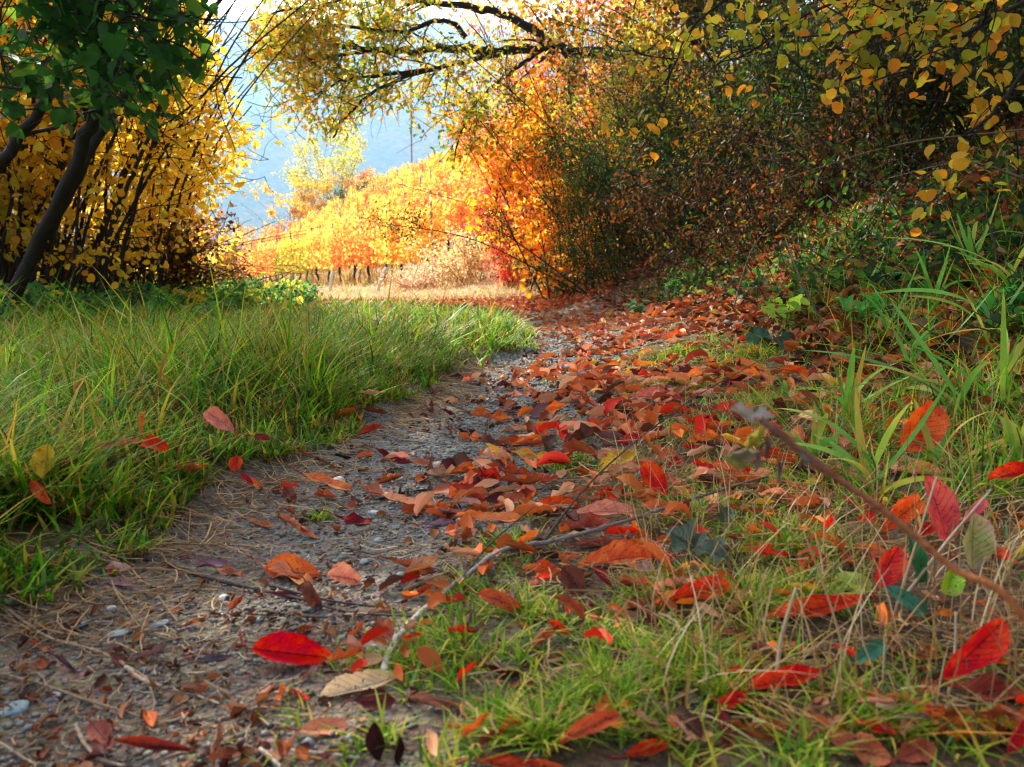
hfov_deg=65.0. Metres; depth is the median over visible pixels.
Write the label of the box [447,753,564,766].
fallen leaf
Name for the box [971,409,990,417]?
fallen leaf
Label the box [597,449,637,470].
fallen leaf
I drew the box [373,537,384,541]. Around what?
stone
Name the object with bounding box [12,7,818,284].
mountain
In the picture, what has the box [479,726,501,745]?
fallen leaf
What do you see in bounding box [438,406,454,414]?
fallen leaf
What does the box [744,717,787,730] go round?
fallen leaf
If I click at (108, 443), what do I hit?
fallen leaf
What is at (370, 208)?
grapevine
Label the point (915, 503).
dry stalk
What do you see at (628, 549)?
fallen leaf
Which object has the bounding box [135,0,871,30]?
sky
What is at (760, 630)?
dry stalk
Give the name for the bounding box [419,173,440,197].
grapevine
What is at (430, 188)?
grapevine
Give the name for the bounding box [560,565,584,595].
fallen leaf
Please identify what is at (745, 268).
thin bramble
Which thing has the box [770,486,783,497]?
fallen leaf
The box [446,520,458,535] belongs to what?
fallen leaf
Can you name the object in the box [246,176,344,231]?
yellow bush
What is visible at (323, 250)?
grapevine
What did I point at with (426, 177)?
grapevine
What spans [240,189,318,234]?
bare tree
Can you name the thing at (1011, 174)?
thin bramble
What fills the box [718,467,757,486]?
fallen leaf
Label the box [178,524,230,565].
straw stem
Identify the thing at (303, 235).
grapevine
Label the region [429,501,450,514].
fallen leaf
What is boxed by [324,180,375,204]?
dark green bush
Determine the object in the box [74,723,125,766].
straw stem
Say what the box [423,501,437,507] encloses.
fallen leaf
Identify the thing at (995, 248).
thin bramble
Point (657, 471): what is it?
fallen leaf
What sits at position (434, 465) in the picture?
fallen leaf
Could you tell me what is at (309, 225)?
grapevine
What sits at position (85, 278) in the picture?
bramble thicket
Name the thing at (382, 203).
grapevine
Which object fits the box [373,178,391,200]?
grapevine
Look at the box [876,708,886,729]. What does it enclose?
fallen leaf
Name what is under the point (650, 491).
fallen leaf
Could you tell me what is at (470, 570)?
fallen branch
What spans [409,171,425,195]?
grapevine
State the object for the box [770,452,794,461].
fallen leaf
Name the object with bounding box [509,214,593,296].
brown thicket
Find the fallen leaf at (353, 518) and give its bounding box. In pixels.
[321,510,371,524]
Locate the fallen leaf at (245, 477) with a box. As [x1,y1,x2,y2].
[235,470,252,483]
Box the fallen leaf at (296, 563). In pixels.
[266,552,319,577]
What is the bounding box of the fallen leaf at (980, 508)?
[963,497,986,521]
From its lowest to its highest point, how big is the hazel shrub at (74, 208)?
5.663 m
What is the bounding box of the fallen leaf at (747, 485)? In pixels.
[731,480,762,487]
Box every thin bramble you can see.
[731,227,768,312]
[769,128,1023,183]
[785,238,822,323]
[861,162,912,242]
[888,161,1023,178]
[982,205,997,281]
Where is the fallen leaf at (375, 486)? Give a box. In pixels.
[361,480,392,495]
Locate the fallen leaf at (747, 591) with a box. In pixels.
[724,587,749,607]
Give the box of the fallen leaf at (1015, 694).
[1008,689,1023,703]
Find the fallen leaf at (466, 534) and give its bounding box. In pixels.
[460,526,476,541]
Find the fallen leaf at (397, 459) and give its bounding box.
[382,457,410,462]
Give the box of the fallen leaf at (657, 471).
[640,461,667,495]
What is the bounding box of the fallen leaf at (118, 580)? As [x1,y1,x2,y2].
[97,576,132,585]
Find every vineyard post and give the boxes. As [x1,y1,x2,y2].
[359,217,361,281]
[389,207,392,274]
[429,190,433,270]
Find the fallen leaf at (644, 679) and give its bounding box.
[636,673,647,693]
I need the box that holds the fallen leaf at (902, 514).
[877,493,925,540]
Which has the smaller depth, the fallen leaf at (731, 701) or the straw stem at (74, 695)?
the fallen leaf at (731, 701)
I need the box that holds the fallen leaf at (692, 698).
[679,693,700,702]
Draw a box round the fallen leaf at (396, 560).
[378,551,409,567]
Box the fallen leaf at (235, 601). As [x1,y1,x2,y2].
[227,595,242,613]
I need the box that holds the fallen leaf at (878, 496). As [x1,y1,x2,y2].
[856,493,897,502]
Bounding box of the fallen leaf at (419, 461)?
[401,458,428,465]
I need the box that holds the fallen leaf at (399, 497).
[366,491,415,503]
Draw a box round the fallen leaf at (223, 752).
[208,747,243,759]
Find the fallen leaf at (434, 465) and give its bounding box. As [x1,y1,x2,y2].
[428,454,441,470]
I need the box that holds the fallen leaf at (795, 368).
[772,363,807,373]
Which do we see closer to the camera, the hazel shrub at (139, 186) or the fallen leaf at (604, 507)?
the fallen leaf at (604, 507)
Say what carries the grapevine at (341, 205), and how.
on the ground at (594, 753)
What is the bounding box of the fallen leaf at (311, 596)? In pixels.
[298,574,321,607]
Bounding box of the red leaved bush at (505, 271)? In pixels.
[462,181,535,288]
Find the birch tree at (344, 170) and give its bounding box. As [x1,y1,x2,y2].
[271,102,371,205]
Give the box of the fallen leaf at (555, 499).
[517,496,577,507]
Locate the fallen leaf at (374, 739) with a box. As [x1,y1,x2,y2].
[365,722,384,763]
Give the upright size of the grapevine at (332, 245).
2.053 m
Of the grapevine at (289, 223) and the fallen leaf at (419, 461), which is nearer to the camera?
the fallen leaf at (419, 461)
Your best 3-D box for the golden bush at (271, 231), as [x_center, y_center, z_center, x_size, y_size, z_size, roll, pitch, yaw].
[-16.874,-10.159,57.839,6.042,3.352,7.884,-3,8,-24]
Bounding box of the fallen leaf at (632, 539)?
[629,537,654,544]
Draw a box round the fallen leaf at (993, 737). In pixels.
[961,709,997,745]
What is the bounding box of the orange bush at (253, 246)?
[229,223,281,250]
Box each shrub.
[0,0,154,277]
[0,0,253,305]
[0,0,308,304]
[0,19,124,277]
[1,87,112,259]
[51,0,315,290]
[356,35,705,302]
[398,60,725,298]
[410,3,797,268]
[487,0,784,284]
[511,0,880,183]
[524,0,910,270]
[579,0,898,180]
[601,0,1023,236]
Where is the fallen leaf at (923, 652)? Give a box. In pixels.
[915,645,934,657]
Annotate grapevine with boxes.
[233,248,250,277]
[244,252,264,276]
[248,245,261,284]
[251,243,264,282]
[259,242,277,279]
[265,239,281,281]
[270,246,288,278]
[273,227,282,242]
[275,236,296,281]
[280,230,286,241]
[282,230,295,259]
[282,235,309,284]
[286,220,296,228]
[290,224,303,238]
[292,238,320,281]
[300,228,310,255]
[303,211,313,227]
[303,219,311,236]
[304,225,329,282]
[309,212,315,229]
[311,217,352,281]
[313,213,330,227]
[313,223,326,262]
[320,227,353,282]
[322,215,331,227]
[322,219,335,251]
[323,204,331,218]
[327,214,339,228]
[330,198,340,216]
[333,213,369,283]
[334,213,348,251]
[335,196,351,218]
[336,207,349,220]
[336,211,350,226]
[342,211,368,266]
[344,191,355,214]
[345,186,356,196]
[346,197,359,217]
[346,224,385,283]
[350,212,377,240]
[352,189,364,213]
[352,196,365,214]
[361,183,380,209]
[362,215,386,248]
[364,189,380,215]
[364,197,406,282]
[365,196,380,230]
[366,180,376,194]
[370,188,382,199]
[372,181,383,192]
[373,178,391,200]
[375,194,398,225]
[376,174,390,190]
[377,193,389,209]
[377,202,431,277]
[379,205,401,244]
[384,191,408,208]
[385,170,399,183]
[385,182,401,206]
[387,179,404,200]
[392,176,404,187]
[392,190,424,262]
[394,187,425,214]
[396,182,413,206]
[396,194,453,270]
[399,168,417,181]
[400,168,412,191]
[400,170,418,190]
[407,159,424,178]
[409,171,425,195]
[411,179,428,200]
[413,168,425,184]
[413,186,445,235]
[415,180,438,212]
[417,167,435,190]
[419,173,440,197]
[422,158,436,181]
[422,172,458,216]
[423,158,431,172]
[428,153,444,166]
[432,160,452,188]
[432,192,463,259]
[442,147,457,174]
[445,153,465,178]
[445,176,473,220]
[445,186,488,245]
[449,156,471,182]
[450,158,478,191]
[461,164,490,212]
[461,164,511,255]
[463,155,483,178]
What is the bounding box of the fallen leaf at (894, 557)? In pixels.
[872,546,908,602]
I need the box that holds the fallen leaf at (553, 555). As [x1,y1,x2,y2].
[523,551,558,558]
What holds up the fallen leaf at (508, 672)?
on the ground at (594, 753)
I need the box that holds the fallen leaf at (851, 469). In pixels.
[836,464,864,481]
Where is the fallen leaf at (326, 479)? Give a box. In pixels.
[292,462,351,490]
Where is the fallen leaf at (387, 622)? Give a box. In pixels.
[375,617,394,639]
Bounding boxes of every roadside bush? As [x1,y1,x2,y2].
[380,260,453,290]
[399,219,508,287]
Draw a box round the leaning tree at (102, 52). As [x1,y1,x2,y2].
[0,0,261,320]
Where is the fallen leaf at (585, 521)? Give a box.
[543,512,609,529]
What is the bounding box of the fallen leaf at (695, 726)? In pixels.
[673,705,703,738]
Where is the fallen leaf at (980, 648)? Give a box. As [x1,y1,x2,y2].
[917,617,1009,691]
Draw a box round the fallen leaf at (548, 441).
[541,435,565,465]
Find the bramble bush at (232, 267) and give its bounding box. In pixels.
[127,222,276,289]
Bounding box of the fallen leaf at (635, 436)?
[608,432,640,445]
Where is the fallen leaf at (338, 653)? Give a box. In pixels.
[328,646,362,658]
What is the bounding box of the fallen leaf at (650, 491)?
[621,488,659,499]
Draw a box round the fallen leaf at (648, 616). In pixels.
[642,606,661,628]
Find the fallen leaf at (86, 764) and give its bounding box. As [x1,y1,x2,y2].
[74,761,92,766]
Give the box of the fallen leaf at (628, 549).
[557,539,652,568]
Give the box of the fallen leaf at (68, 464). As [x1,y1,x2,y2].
[55,455,87,474]
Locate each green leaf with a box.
[835,571,871,592]
[852,638,886,663]
[886,586,926,615]
[907,534,927,582]
[941,570,965,595]
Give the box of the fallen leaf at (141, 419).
[137,411,143,439]
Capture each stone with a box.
[0,700,29,716]
[45,691,61,701]
[71,621,87,629]
[106,605,116,610]
[107,629,134,636]
[149,619,169,627]
[219,594,227,600]
[302,737,314,746]
[333,476,344,480]
[359,558,368,564]
[367,510,377,514]
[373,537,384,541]
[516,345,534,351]
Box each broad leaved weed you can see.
[45,301,94,322]
[114,300,153,315]
[191,299,237,322]
[237,280,273,309]
[275,292,303,307]
[624,299,650,312]
[664,272,691,292]
[761,294,813,330]
[832,292,888,320]
[963,285,1023,315]
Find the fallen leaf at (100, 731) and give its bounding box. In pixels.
[87,709,113,748]
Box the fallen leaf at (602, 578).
[584,562,611,586]
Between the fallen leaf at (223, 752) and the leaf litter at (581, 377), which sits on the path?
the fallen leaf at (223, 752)
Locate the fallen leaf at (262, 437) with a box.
[248,433,270,440]
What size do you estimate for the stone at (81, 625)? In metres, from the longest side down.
0.024 x 0.016 x 0.005 m
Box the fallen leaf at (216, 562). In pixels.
[179,557,230,566]
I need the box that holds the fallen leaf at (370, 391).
[348,390,385,393]
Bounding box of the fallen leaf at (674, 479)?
[665,474,680,483]
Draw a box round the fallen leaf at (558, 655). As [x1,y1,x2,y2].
[534,649,577,663]
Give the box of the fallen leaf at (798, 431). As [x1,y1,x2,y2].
[782,425,804,448]
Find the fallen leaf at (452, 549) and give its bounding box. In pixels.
[443,543,475,558]
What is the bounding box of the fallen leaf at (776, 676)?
[749,657,839,688]
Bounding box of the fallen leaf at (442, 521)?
[412,518,453,524]
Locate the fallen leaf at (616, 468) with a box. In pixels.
[599,464,626,484]
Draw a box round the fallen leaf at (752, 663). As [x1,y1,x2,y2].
[743,656,760,667]
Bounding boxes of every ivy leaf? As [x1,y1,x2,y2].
[666,519,700,560]
[694,532,730,563]
[716,507,734,522]
[745,326,774,346]
[776,331,798,347]
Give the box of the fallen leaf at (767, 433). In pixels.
[764,425,780,437]
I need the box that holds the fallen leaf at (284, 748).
[276,737,292,756]
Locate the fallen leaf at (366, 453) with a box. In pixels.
[355,450,373,457]
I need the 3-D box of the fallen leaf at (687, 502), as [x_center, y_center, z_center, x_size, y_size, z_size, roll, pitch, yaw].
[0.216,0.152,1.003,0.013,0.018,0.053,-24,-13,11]
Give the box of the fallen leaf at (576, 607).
[554,594,584,620]
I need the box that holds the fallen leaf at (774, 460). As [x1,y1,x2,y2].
[762,457,791,471]
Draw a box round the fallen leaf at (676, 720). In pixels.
[669,715,697,740]
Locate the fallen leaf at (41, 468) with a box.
[28,444,54,489]
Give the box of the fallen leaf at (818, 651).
[793,649,823,659]
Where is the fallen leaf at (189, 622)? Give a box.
[172,615,207,627]
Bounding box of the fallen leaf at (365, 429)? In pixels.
[350,423,381,439]
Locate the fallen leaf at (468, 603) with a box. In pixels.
[463,595,472,605]
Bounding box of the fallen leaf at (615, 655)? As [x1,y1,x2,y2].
[605,649,629,660]
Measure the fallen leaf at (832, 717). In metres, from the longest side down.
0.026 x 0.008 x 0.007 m
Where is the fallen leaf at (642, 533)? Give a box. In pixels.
[628,525,650,538]
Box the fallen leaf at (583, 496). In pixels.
[564,491,599,499]
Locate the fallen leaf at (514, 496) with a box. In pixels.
[491,490,523,509]
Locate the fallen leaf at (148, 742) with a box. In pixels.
[114,735,222,751]
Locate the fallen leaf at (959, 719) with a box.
[930,711,972,725]
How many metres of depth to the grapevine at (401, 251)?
21.32 m
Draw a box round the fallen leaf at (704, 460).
[683,457,713,469]
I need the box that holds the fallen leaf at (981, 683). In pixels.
[921,673,1018,701]
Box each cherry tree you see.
[442,0,611,286]
[478,0,704,162]
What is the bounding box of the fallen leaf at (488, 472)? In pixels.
[476,466,501,478]
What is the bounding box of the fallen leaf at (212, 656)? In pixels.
[186,653,228,660]
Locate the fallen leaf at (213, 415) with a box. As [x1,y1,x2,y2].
[203,406,244,435]
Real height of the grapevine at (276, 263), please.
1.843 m
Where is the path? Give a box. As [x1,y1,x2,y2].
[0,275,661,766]
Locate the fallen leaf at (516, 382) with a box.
[509,379,529,387]
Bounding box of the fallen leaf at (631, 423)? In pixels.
[610,420,635,429]
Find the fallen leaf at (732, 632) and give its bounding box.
[691,625,755,641]
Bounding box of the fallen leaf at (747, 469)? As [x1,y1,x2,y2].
[741,467,751,471]
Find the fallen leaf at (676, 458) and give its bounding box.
[666,456,682,466]
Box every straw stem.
[0,673,162,723]
[0,741,37,766]
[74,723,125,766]
[124,665,162,687]
[148,686,154,717]
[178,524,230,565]
[258,747,280,766]
[289,748,360,758]
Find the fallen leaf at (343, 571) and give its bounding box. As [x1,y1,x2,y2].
[316,561,360,585]
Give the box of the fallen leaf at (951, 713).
[939,707,960,734]
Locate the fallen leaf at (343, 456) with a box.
[327,453,351,458]
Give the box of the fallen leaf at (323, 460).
[302,451,333,463]
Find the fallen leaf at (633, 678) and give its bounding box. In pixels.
[612,669,638,680]
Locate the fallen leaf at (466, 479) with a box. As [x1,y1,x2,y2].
[464,475,472,483]
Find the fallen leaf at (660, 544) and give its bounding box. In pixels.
[622,536,662,546]
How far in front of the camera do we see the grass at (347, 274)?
18.07 m
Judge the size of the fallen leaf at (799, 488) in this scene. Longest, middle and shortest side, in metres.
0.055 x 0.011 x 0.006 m
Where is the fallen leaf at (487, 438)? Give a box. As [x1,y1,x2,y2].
[470,434,499,445]
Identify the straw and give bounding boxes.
[0,121,1023,766]
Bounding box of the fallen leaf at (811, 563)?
[801,555,827,568]
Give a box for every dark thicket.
[528,0,882,282]
[712,0,1016,193]
[725,0,1023,167]
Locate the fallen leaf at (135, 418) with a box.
[119,408,152,429]
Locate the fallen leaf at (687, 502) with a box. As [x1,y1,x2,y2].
[679,497,690,511]
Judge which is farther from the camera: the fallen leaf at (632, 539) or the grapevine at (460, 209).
the grapevine at (460, 209)
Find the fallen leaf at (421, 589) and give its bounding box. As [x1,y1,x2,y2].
[400,584,432,601]
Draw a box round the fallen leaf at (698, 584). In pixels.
[638,575,729,609]
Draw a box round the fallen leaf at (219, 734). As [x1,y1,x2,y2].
[210,719,224,766]
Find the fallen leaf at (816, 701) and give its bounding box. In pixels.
[801,696,828,735]
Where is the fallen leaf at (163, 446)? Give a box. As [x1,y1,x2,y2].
[133,434,168,451]
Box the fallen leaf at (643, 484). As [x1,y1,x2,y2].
[630,479,645,489]
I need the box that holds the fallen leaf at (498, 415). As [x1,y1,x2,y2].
[456,405,510,421]
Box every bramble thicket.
[0,206,238,302]
[8,189,274,300]
[62,225,322,294]
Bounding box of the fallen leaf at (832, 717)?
[830,714,846,726]
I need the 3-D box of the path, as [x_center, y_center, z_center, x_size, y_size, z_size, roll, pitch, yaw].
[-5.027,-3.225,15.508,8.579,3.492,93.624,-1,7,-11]
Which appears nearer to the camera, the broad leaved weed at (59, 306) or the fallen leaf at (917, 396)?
the fallen leaf at (917, 396)
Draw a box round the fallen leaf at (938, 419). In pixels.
[894,400,949,462]
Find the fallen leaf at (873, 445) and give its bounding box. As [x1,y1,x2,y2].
[853,433,874,449]
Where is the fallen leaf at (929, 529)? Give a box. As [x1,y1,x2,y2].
[901,521,934,546]
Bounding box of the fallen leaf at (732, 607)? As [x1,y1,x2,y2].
[728,599,744,611]
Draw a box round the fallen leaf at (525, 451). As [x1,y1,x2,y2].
[499,447,546,458]
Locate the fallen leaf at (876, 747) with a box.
[806,728,891,766]
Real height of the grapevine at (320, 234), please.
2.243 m
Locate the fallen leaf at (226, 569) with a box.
[196,564,244,575]
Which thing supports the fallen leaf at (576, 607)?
on the ground at (594, 753)
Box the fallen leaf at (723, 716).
[709,696,733,750]
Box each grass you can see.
[0,251,542,612]
[214,44,822,300]
[677,135,1023,523]
[726,338,838,397]
[746,382,844,465]
[777,380,953,494]
[780,299,1023,422]
[817,337,921,423]
[861,261,934,345]
[867,252,908,287]
[871,284,998,366]
[873,246,1023,348]
[875,225,981,317]
[886,237,1023,285]
[899,392,1005,480]
[906,287,1023,399]
[933,183,1023,278]
[977,399,1023,486]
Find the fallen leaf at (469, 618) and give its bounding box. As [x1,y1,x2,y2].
[466,608,472,626]
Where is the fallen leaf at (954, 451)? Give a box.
[943,445,963,459]
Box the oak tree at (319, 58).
[227,0,766,180]
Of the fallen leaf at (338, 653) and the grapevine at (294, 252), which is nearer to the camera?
the fallen leaf at (338, 653)
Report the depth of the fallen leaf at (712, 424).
1.46 m
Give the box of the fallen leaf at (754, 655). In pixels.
[748,647,761,659]
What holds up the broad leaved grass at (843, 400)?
on the ground at (594, 753)
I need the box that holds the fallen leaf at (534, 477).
[515,473,550,485]
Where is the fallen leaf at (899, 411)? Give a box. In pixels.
[894,405,909,418]
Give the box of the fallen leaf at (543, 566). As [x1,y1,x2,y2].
[514,558,558,574]
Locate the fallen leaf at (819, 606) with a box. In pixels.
[767,592,881,618]
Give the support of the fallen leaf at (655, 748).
on the ground at (594, 753)
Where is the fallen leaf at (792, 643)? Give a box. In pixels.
[782,641,809,651]
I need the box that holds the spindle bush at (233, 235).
[83,192,318,287]
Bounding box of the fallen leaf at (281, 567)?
[248,555,313,584]
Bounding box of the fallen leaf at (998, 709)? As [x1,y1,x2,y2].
[972,705,1014,714]
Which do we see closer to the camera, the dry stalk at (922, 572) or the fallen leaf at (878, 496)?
the dry stalk at (922, 572)
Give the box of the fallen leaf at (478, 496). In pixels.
[444,474,485,501]
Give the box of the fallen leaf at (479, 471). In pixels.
[477,466,494,479]
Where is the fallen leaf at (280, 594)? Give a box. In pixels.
[258,590,301,599]
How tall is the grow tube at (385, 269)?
0.884 m
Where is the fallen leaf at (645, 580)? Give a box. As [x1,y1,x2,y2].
[616,574,650,584]
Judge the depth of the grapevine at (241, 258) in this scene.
43.32 m
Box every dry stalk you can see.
[755,600,768,670]
[774,587,797,704]
[804,533,849,672]
[814,533,823,572]
[890,476,937,628]
[899,489,991,603]
[914,465,917,533]
[947,611,956,695]
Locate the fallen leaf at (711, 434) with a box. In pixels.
[687,428,718,442]
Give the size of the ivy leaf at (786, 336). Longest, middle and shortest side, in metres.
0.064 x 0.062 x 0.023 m
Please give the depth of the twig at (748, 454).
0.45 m
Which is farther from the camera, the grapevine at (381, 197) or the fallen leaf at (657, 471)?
the grapevine at (381, 197)
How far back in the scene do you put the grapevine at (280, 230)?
53.35 m
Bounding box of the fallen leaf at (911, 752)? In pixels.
[889,737,935,766]
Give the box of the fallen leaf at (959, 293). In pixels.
[944,291,963,302]
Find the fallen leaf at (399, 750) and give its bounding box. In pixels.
[394,735,404,765]
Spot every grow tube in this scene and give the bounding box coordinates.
[329,271,333,291]
[376,267,387,290]
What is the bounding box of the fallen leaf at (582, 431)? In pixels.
[564,422,599,441]
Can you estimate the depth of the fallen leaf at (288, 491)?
1.21 m
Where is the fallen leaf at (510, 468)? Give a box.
[486,461,537,475]
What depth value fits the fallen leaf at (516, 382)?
2.46 m
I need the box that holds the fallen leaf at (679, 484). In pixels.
[668,483,689,488]
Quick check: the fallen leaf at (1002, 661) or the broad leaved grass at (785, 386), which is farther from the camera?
the broad leaved grass at (785, 386)
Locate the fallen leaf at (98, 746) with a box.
[90,735,112,753]
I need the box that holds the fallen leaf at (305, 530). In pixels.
[279,514,318,538]
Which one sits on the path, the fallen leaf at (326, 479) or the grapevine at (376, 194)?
the fallen leaf at (326, 479)
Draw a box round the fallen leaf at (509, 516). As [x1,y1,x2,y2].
[451,511,522,521]
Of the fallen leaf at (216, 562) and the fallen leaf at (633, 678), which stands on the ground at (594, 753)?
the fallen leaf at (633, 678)
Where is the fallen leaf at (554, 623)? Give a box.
[548,620,572,637]
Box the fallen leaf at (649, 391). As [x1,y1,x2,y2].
[632,386,667,398]
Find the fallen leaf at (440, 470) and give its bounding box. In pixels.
[427,464,467,476]
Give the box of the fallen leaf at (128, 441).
[116,436,140,445]
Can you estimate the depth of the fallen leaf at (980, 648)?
0.58 m
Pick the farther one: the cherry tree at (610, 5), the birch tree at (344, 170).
the birch tree at (344, 170)
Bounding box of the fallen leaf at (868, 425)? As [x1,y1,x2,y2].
[848,418,880,433]
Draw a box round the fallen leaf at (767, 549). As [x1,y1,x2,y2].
[748,542,801,557]
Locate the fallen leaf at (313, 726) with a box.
[285,717,347,734]
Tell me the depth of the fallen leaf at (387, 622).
0.74 m
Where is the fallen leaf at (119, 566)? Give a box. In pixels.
[93,561,130,572]
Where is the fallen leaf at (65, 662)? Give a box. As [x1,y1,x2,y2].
[46,646,78,672]
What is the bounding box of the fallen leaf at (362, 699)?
[340,687,395,709]
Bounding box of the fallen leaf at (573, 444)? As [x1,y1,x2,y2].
[561,437,598,460]
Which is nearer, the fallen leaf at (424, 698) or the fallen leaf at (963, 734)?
the fallen leaf at (963, 734)
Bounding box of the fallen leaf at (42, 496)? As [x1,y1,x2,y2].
[17,477,51,503]
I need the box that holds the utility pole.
[410,78,412,166]
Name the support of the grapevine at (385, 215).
on the ground at (594, 753)
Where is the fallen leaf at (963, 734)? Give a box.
[948,728,971,740]
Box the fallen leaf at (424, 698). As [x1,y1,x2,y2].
[405,692,470,712]
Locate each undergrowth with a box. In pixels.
[0,272,344,325]
[128,286,288,311]
[580,34,1009,303]
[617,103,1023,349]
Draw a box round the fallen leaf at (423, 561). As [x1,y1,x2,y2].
[404,555,439,572]
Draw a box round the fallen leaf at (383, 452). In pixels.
[369,439,388,455]
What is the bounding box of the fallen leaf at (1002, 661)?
[997,658,1007,663]
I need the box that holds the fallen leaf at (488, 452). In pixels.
[483,447,515,463]
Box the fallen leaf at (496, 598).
[466,588,521,612]
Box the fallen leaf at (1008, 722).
[994,707,1018,728]
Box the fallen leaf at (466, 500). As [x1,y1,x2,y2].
[438,496,480,504]
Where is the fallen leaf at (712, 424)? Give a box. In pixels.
[705,421,727,430]
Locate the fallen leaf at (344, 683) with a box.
[320,666,416,696]
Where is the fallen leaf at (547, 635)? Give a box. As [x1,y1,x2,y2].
[533,625,555,647]
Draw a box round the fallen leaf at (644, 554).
[641,551,677,560]
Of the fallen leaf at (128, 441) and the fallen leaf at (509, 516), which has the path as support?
the fallen leaf at (509, 516)
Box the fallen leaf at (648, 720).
[625,707,661,725]
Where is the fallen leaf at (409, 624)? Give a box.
[403,619,414,628]
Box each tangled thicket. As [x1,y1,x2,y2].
[580,114,927,279]
[684,28,980,249]
[699,0,1023,219]
[739,22,848,163]
[783,0,1023,192]
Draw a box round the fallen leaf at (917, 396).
[900,395,927,402]
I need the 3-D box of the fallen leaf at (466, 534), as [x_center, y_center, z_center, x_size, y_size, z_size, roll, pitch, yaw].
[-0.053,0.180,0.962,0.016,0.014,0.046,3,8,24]
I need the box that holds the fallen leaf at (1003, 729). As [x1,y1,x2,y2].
[988,714,1007,732]
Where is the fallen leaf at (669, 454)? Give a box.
[645,446,675,457]
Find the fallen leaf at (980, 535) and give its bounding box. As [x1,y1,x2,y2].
[963,513,997,586]
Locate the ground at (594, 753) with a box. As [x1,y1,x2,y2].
[0,25,1023,766]
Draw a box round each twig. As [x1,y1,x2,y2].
[107,545,412,617]
[259,609,411,617]
[269,584,410,609]
[346,547,451,574]
[373,488,574,500]
[399,501,427,535]
[402,570,449,590]
[422,390,494,413]
[676,398,739,417]
[725,401,1023,623]
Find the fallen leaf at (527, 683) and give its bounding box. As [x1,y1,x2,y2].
[493,680,537,686]
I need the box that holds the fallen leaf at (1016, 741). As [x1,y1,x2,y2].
[999,720,1023,762]
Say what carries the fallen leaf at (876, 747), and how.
on the ground at (594, 753)
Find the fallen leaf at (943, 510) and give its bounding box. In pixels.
[924,475,961,561]
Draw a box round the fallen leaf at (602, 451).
[587,447,618,458]
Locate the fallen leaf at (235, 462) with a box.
[228,456,242,476]
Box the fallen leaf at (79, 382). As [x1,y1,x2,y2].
[73,375,83,391]
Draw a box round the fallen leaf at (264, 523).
[236,517,274,526]
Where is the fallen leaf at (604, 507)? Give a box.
[552,499,639,515]
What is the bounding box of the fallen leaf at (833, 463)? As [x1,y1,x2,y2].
[817,457,841,470]
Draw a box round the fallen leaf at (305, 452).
[294,446,313,455]
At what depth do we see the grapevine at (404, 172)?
54.43 m
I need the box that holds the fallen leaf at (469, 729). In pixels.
[462,712,488,737]
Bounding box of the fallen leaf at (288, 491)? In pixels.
[281,480,296,502]
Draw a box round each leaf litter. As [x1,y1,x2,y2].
[85,51,1023,763]
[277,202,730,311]
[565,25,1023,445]
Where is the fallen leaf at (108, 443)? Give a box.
[77,440,113,450]
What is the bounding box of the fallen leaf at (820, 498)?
[806,491,829,505]
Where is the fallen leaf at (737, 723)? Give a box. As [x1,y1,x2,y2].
[731,719,767,737]
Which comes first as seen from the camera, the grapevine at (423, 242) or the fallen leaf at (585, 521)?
the fallen leaf at (585, 521)
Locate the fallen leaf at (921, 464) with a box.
[878,460,942,474]
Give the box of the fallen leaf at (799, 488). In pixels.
[787,482,820,496]
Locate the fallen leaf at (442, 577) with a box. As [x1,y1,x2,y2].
[425,575,448,583]
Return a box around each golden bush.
[220,240,254,275]
[235,219,307,244]
[321,167,376,190]
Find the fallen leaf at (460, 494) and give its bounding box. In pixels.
[451,486,489,507]
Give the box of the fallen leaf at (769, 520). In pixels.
[757,516,777,526]
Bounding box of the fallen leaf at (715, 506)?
[702,502,724,522]
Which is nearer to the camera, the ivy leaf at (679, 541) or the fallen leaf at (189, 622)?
the fallen leaf at (189, 622)
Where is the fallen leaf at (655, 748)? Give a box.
[611,738,667,758]
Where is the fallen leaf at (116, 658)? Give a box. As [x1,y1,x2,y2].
[109,651,127,666]
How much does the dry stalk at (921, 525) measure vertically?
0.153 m
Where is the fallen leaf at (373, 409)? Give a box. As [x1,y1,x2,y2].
[356,406,387,413]
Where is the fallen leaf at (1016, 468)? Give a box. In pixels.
[988,461,1023,479]
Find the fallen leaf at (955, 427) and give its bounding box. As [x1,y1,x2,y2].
[948,425,974,433]
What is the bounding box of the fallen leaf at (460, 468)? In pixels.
[449,461,476,473]
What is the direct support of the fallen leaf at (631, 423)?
on the ground at (594, 753)
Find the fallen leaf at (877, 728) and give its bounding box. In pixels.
[855,719,896,733]
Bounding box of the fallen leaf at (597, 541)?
[566,535,613,550]
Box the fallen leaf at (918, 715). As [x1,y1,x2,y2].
[885,711,929,720]
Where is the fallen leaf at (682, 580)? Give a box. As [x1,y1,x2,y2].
[673,575,694,583]
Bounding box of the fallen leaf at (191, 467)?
[173,461,206,470]
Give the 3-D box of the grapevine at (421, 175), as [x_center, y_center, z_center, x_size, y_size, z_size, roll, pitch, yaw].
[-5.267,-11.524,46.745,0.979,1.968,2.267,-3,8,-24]
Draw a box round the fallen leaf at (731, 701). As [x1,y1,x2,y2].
[717,680,751,710]
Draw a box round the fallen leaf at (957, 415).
[945,408,966,421]
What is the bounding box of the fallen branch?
[238,361,769,669]
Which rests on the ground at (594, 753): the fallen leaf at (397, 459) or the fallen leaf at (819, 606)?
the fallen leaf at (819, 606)
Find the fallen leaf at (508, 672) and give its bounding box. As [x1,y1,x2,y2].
[473,665,521,675]
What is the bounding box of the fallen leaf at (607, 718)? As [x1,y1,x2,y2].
[542,709,619,766]

